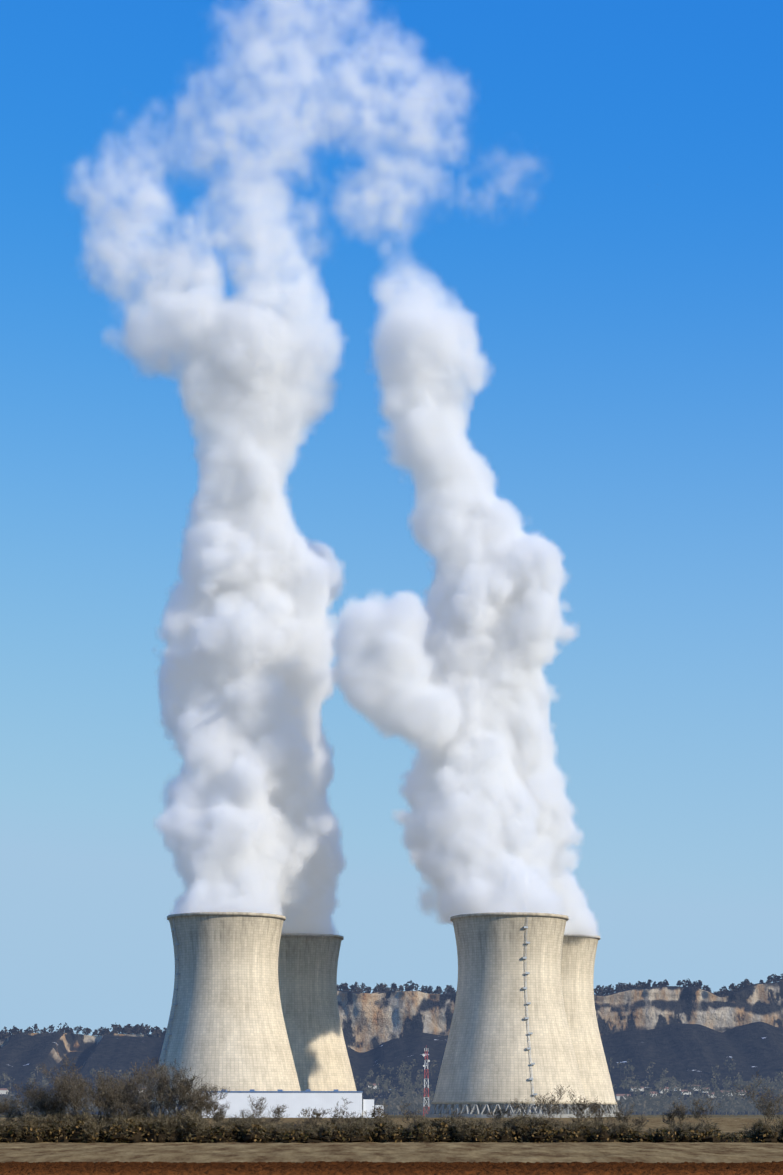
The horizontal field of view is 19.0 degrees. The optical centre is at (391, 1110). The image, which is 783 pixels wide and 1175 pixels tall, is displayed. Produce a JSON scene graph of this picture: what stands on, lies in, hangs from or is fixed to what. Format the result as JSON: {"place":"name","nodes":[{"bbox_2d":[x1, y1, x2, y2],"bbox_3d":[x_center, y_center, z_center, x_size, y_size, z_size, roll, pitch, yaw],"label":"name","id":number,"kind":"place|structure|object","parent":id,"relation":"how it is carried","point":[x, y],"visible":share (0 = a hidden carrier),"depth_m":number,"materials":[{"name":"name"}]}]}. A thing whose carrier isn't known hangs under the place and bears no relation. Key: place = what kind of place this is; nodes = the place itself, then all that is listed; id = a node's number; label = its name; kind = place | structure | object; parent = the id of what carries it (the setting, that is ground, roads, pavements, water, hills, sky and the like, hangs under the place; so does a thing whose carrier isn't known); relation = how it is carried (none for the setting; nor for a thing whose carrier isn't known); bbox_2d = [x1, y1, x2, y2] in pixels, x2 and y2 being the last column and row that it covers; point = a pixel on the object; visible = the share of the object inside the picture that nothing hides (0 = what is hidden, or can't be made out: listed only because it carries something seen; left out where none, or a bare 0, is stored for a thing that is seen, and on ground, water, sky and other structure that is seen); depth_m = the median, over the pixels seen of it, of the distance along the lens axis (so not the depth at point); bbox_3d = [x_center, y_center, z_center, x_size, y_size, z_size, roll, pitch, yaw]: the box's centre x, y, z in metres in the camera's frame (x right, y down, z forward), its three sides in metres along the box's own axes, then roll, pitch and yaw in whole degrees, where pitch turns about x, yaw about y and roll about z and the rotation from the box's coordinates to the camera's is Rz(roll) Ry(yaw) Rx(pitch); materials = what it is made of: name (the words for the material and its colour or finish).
{"place":"outdoors","nodes":[
{"label":"outdoors","id":0,"kind":"place"},
{"bbox_2d":[202,1093,361,1117],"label":"white hall","id":1,"kind":"structure","parent":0,"point":[296,1103],"depth_m":1400.63,"materials":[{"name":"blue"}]},
{"bbox_2d":[208,1089,362,1092],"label":"white hall roof fascia","id":2,"kind":"structure","parent":1,"relation":"attached to","point":[282,1091],"depth_m":1400.43,"materials":[{"name":"grey metal"}]},
{"bbox_2d":[0,982,782,1114],"bbox_3d":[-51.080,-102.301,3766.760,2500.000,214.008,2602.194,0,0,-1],"label":"plateau cliffs","id":3,"kind":"structure","parent":0,"point":[687,1035],"depth_m":3456.58,"materials":[{"name":"brown stone"}]},
{"bbox_2d":[0,1086,743,1099],"bbox_3d":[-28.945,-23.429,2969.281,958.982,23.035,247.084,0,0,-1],"label":"village house walls","id":4,"kind":"structure","parent":3,"relation":"on","point":[5,1091],"depth_m":3008.60,"materials":[{"name":"beige paint"}]},
{"bbox_2d":[0,1084,745,1095],"bbox_3d":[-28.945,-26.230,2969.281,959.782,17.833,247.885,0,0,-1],"label":"village house roofs","id":5,"kind":"structure","parent":4,"relation":"on","point":[616,1094],"depth_m":2982.76,"materials":[{"name":"tile"}]},
{"bbox_2d":[0,974,782,1038],"bbox_3d":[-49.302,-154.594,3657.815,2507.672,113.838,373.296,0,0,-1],"label":"trees","id":6,"kind":"object","parent":3,"relation":"on","point":[381,987],"visible":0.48,"depth_m":3576.75,"materials":[{"name":"green plant"}]},
{"bbox_2d":[0,1118,782,1162],"bbox_3d":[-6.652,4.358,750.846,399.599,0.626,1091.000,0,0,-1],"label":"dry grass ground","id":7,"kind":"structure","parent":0,"point":[589,1152],"depth_m":247.60,"materials":[{"name":"brown plant"}]},
{"bbox_2d":[0,1056,782,1129],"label":"bushes","id":8,"kind":"object","parent":7,"relation":"on","point":[123,1099],"visible":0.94,"depth_m":316.41,"materials":[{"name":"green plant"}]},
{"bbox_2d":[0,1161,782,1174],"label":"ploughed field","id":9,"kind":"structure","parent":0,"point":[349,1168],"depth_m":179.33,"materials":[{"name":"soil"}]},
{"bbox_2d":[0,1115,782,1118],"bbox_3d":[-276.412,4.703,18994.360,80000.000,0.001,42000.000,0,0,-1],"label":"ground","id":10,"kind":"structure","parent":0,"point":[655,1116],"depth_m":1737.40,"materials":[{"name":"brown soil"}]},
{"bbox_2d":[147,912,300,1117],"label":"cooling tower","id":11,"kind":"structure","parent":10,"relation":"on","point":[226,1027],"depth_m":1463.10,"materials":[{"name":"concrete"}]},
{"bbox_2d":[278,933,362,1115],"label":"cooling tower","id":12,"kind":"structure","parent":10,"relation":"on","point":[307,971],"depth_m":1633.49,"materials":[{"name":"concrete"}]},
{"bbox_2d":[363,1099,383,1117],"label":"small building","id":13,"kind":"structure","parent":10,"relation":"on","point":[368,1105],"depth_m":1403.31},
{"bbox_2d":[0,1107,782,1142],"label":"hedge shrub","id":14,"kind":"object","parent":10,"relation":"on","point":[202,1124],"depth_m":313.52,"materials":[{"name":"green plant"}]},
{"bbox_2d":[0,1057,782,1115],"bbox_3d":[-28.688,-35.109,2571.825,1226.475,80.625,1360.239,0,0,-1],"label":"distant tree belt","id":15,"kind":"object","parent":10,"relation":"on","point":[660,1103],"visible":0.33,"depth_m":2707.73,"materials":[{"name":"green plant"}]},
{"bbox_2d":[425,912,593,1117],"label":"cooling tower","id":16,"kind":"structure","parent":10,"relation":"on","point":[509,1037],"depth_m":1465.26,"materials":[{"name":"concrete"}]},
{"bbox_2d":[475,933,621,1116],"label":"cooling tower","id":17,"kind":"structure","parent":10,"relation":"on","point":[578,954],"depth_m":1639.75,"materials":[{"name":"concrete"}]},
{"bbox_2d":[0,0,782,1035],"label":"sky","id":18,"kind":"structure","parent":0,"point":[391,391],"materials":[{"name":"blue"}]},
{"bbox_2d":[423,1048,429,1114],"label":"telecom mast","id":19,"kind":"object","parent":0,"point":[424,1066],"depth_m":1845.42,"materials":[{"name":"red metal"}]}
]}

